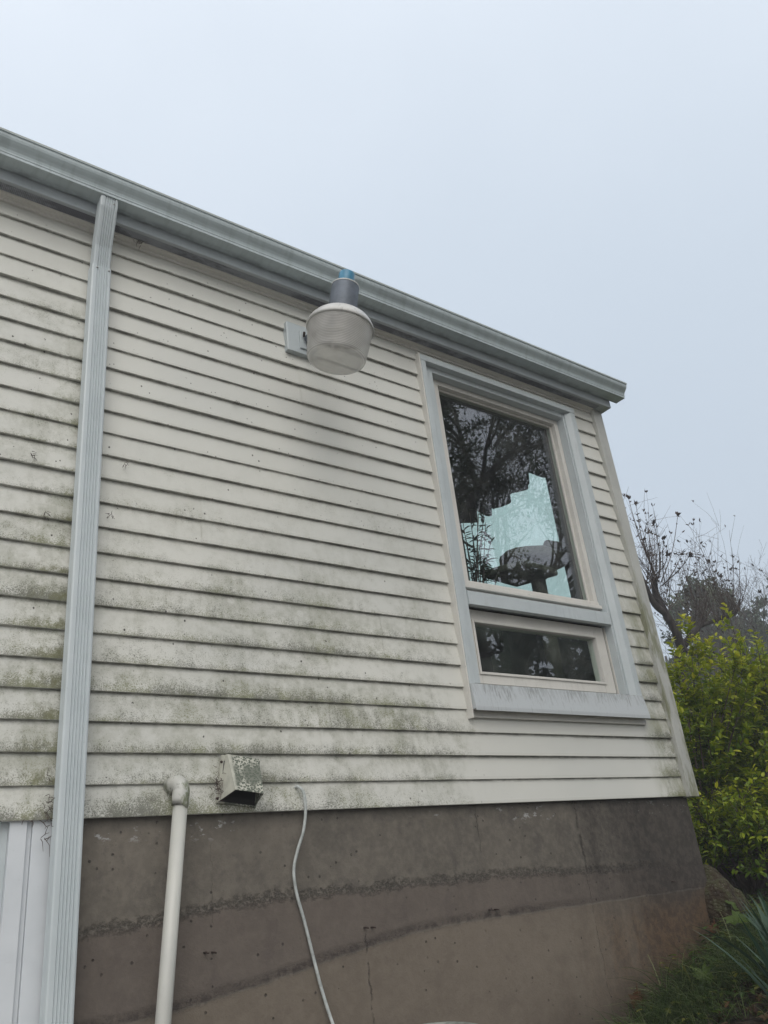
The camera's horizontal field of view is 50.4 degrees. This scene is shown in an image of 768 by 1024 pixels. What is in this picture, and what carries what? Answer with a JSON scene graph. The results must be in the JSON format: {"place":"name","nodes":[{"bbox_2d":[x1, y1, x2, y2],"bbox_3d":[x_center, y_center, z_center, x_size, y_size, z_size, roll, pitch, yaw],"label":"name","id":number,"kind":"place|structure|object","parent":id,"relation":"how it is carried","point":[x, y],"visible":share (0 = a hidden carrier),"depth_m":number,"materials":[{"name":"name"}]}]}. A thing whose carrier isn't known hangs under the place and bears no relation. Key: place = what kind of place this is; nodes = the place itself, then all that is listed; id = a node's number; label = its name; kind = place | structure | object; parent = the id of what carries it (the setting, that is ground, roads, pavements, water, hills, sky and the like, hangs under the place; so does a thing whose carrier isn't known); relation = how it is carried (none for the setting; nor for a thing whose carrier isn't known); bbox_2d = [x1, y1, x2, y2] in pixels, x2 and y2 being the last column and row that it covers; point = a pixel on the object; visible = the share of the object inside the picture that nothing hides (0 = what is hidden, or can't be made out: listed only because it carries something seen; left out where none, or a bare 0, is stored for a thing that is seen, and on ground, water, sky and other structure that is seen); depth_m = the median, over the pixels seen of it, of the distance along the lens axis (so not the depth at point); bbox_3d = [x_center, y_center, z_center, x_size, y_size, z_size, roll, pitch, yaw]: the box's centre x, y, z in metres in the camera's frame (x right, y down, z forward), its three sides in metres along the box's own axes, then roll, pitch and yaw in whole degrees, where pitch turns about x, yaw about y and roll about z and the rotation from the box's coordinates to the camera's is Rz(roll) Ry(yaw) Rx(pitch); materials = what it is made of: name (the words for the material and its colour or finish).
{"place":"outdoors","nodes":[
{"label":"outdoors","id":0,"kind":"place"},
{"bbox_2d":[0,0,767,661],"label":"sky","id":1,"kind":"structure","parent":0,"point":[583,182],"materials":[{"name":"white"}]},
{"bbox_2d":[424,1021,475,1023],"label":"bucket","id":2,"kind":"object","parent":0,"point":[452,1022],"visible":1,"depth_m":2.59,"materials":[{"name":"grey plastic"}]},
{"bbox_2d":[628,820,767,1023],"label":"ground","id":3,"kind":"structure","parent":0,"point":[752,1020],"depth_m":3.29,"materials":[{"name":"soil"}]},
{"bbox_2d":[0,127,713,1023],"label":"house","id":4,"kind":"structure","parent":3,"relation":"on","point":[270,571],"depth_m":3.36,"materials":[{"name":"plastic"}]},
{"bbox_2d":[0,820,51,1023],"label":"patio door","id":5,"kind":"structure","parent":4,"relation":"in","point":[24,862],"depth_m":2.38,"materials":[{"name":"white plastic"}]},
{"bbox_2d":[155,775,189,1023],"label":"vent pipe","id":6,"kind":"object","parent":4,"relation":"attached to","point":[177,787],"visible":1,"depth_m":2.55,"materials":[{"name":"plastic"}]},
{"bbox_2d":[216,754,263,807],"bbox_3d":[-0.494,0.939,2.876,0.156,0.166,0.104,20,-35,-30],"label":"vent hood","id":7,"kind":"object","parent":4,"relation":"attached to","point":[242,785],"visible":1,"depth_m":2.87,"materials":[{"name":"paint"}]},
{"bbox_2d":[292,785,333,1023],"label":"cable","id":8,"kind":"object","parent":4,"relation":"hanging from","point":[302,912],"visible":1,"depth_m":2.86,"materials":[{"name":"white plastic"}]},
{"bbox_2d":[283,269,373,374],"bbox_3d":[-0.269,-0.849,3.797,0.309,0.476,0.580,19,-26,-30],"label":"security light","id":9,"kind":"object","parent":4,"relation":"attached to","point":[335,336],"visible":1,"depth_m":3.65,"materials":[{"name":"plastic"}]},
{"bbox_2d":[461,502,505,656],"bbox_3d":[0.563,0.368,4.792,0.347,0.954,0.288,12,-31,-34],"label":"houseplant","id":10,"kind":"object","parent":4,"relation":"in","point":[490,642],"visible":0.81,"depth_m":4.76,"materials":[{"name":"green plant"}]},
{"bbox_2d":[456,448,546,529],"bbox_3d":[0.761,-0.104,5.927,0.065,0.270,1.120,12,-31,-34],"label":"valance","id":11,"kind":"object","parent":4,"relation":"hanging from","point":[495,491],"visible":0.81,"depth_m":5.83,"materials":[{"name":"fabric"}]},
{"bbox_2d":[480,630,543,676],"bbox_3d":[0.639,1.351,5.245,0.470,1.520,0.800,12,-31,-34],"label":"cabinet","id":12,"kind":"object","parent":4,"relation":"in","point":[519,654],"depth_m":5.13,"materials":[{"name":"grey"}]},
{"bbox_2d":[484,540,572,678],"bbox_3d":[0.932,0.977,4.766,0.657,1.720,0.550,12,-31,-34],"label":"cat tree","id":13,"kind":"object","parent":4,"relation":"in","point":[536,566],"visible":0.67,"depth_m":4.95,"materials":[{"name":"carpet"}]},
{"bbox_2d":[414,352,650,724],"bbox_3d":[0.759,0.158,4.489,1.268,2.008,0.202,12,-31,-34],"label":"window","id":14,"kind":"structure","parent":4,"relation":"in","point":[615,697],"depth_m":4.38,"materials":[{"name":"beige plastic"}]},
{"bbox_2d":[628,982,644,1008],"bbox_3d":[1.103,2.108,3.557,0.089,0.106,0.014,5,-28,-24],"label":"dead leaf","id":15,"kind":"object","parent":3,"relation":"on","point":[637,994],"visible":0.81,"depth_m":3.55,"materials":[{"name":"brown plant"}]},
{"bbox_2d":[584,881,767,1023],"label":"ground cover","id":16,"kind":"object","parent":3,"relation":"on","point":[734,972],"visible":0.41,"depth_m":3.48,"materials":[{"name":"green plant"}]},
{"bbox_2d":[708,920,720,934],"bbox_3d":[1.628,2.042,4.022,0.074,0.087,0.012,5,-28,-24],"label":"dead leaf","id":17,"kind":"object","parent":16,"relation":"on","point":[711,927],"visible":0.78,"depth_m":4.01,"materials":[{"name":"brown plant"}]},
{"bbox_2d":[663,637,694,739],"bbox_3d":[10.274,6.847,27.772,2.444,5.021,2.042,-18,-27,22],"label":"evergreen tree","id":18,"kind":"object","parent":3,"relation":"on","point":[667,659],"visible":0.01,"depth_m":28.04,"materials":[{"name":"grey plant"}]},
{"bbox_2d":[623,490,766,726],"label":"bare tree","id":19,"kind":"object","parent":3,"relation":"on","point":[657,602],"visible":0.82,"depth_m":9.35,"materials":[{"name":"brown plant"}]},
{"bbox_2d":[682,955,720,987],"bbox_3d":[1.399,2.030,3.571,0.278,0.151,0.114,12,-31,-34],"label":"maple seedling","id":20,"kind":"object","parent":3,"relation":"on","point":[705,971],"visible":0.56,"depth_m":3.56,"materials":[{"name":"green plant"}]},
{"bbox_2d":[648,576,767,709],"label":"bare tree","id":21,"kind":"object","parent":3,"relation":"on","point":[715,644],"visible":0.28,"depth_m":15.88,"materials":[{"name":"grey plant"}]},
{"bbox_2d":[658,614,767,875],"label":"leafy shrub","id":22,"kind":"object","parent":3,"relation":"on","point":[712,768],"visible":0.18,"depth_m":5.80,"materials":[{"name":"green plant"}]},
{"bbox_2d":[660,573,767,718],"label":"evergreen tree","id":23,"kind":"object","parent":3,"relation":"on","point":[730,590],"visible":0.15,"depth_m":22.31,"materials":[{"name":"green plant"}]},
{"bbox_2d":[661,893,767,1023],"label":"leaf litter","id":24,"kind":"object","parent":3,"relation":"on","point":[754,1009],"visible":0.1,"depth_m":3.25,"materials":[{"name":"brown plant"}]},
{"bbox_2d":[672,603,767,804],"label":"leafy shrub","id":25,"kind":"object","parent":3,"relation":"on","point":[761,666],"visible":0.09,"depth_m":6.31,"materials":[{"name":"green plant"}]},
{"bbox_2d":[680,540,767,660],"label":"bare tree","id":26,"kind":"object","parent":3,"relation":"on","point":[751,597],"visible":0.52,"depth_m":18.76,"materials":[{"name":"grey plant"}]},
{"bbox_2d":[687,760,767,898],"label":"shrub","id":27,"kind":"object","parent":3,"relation":"on","point":[739,849],"visible":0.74,"depth_m":4.84,"materials":[{"name":"green plant"}]},
{"bbox_2d":[703,864,752,941],"bbox_3d":[1.705,2.091,4.184,0.266,0.546,0.406,12,-31,-34],"label":"boulder","id":28,"kind":"object","parent":3,"relation":"on","point":[719,888],"visible":0.2,"depth_m":4.10,"materials":[{"name":"stone"}]},
{"bbox_2d":[688,874,767,975],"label":"strap leaf plant","id":29,"kind":"object","parent":3,"relation":"on","point":[762,929],"visible":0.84,"depth_m":3.13,"materials":[{"name":"green plant"}]},
{"bbox_2d":[694,894,767,995],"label":"strap leaf plant","id":30,"kind":"object","parent":3,"relation":"on","point":[762,954],"visible":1,"depth_m":2.85,"materials":[{"name":"green plant"}]},
{"bbox_2d":[702,595,767,745],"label":"evergreen tree","id":31,"kind":"object","parent":3,"relation":"on","point":[760,602],"visible":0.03,"depth_m":23.15,"materials":[{"name":"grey plant"}]},
{"bbox_2d":[721,900,761,945],"bbox_3d":[1.703,1.970,3.892,0.150,0.224,0.334,-22,-29,29],"label":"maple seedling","id":32,"kind":"object","parent":3,"relation":"on","point":[735,915],"visible":0.59,"depth_m":3.88,"materials":[{"name":"green plant"}]}
]}

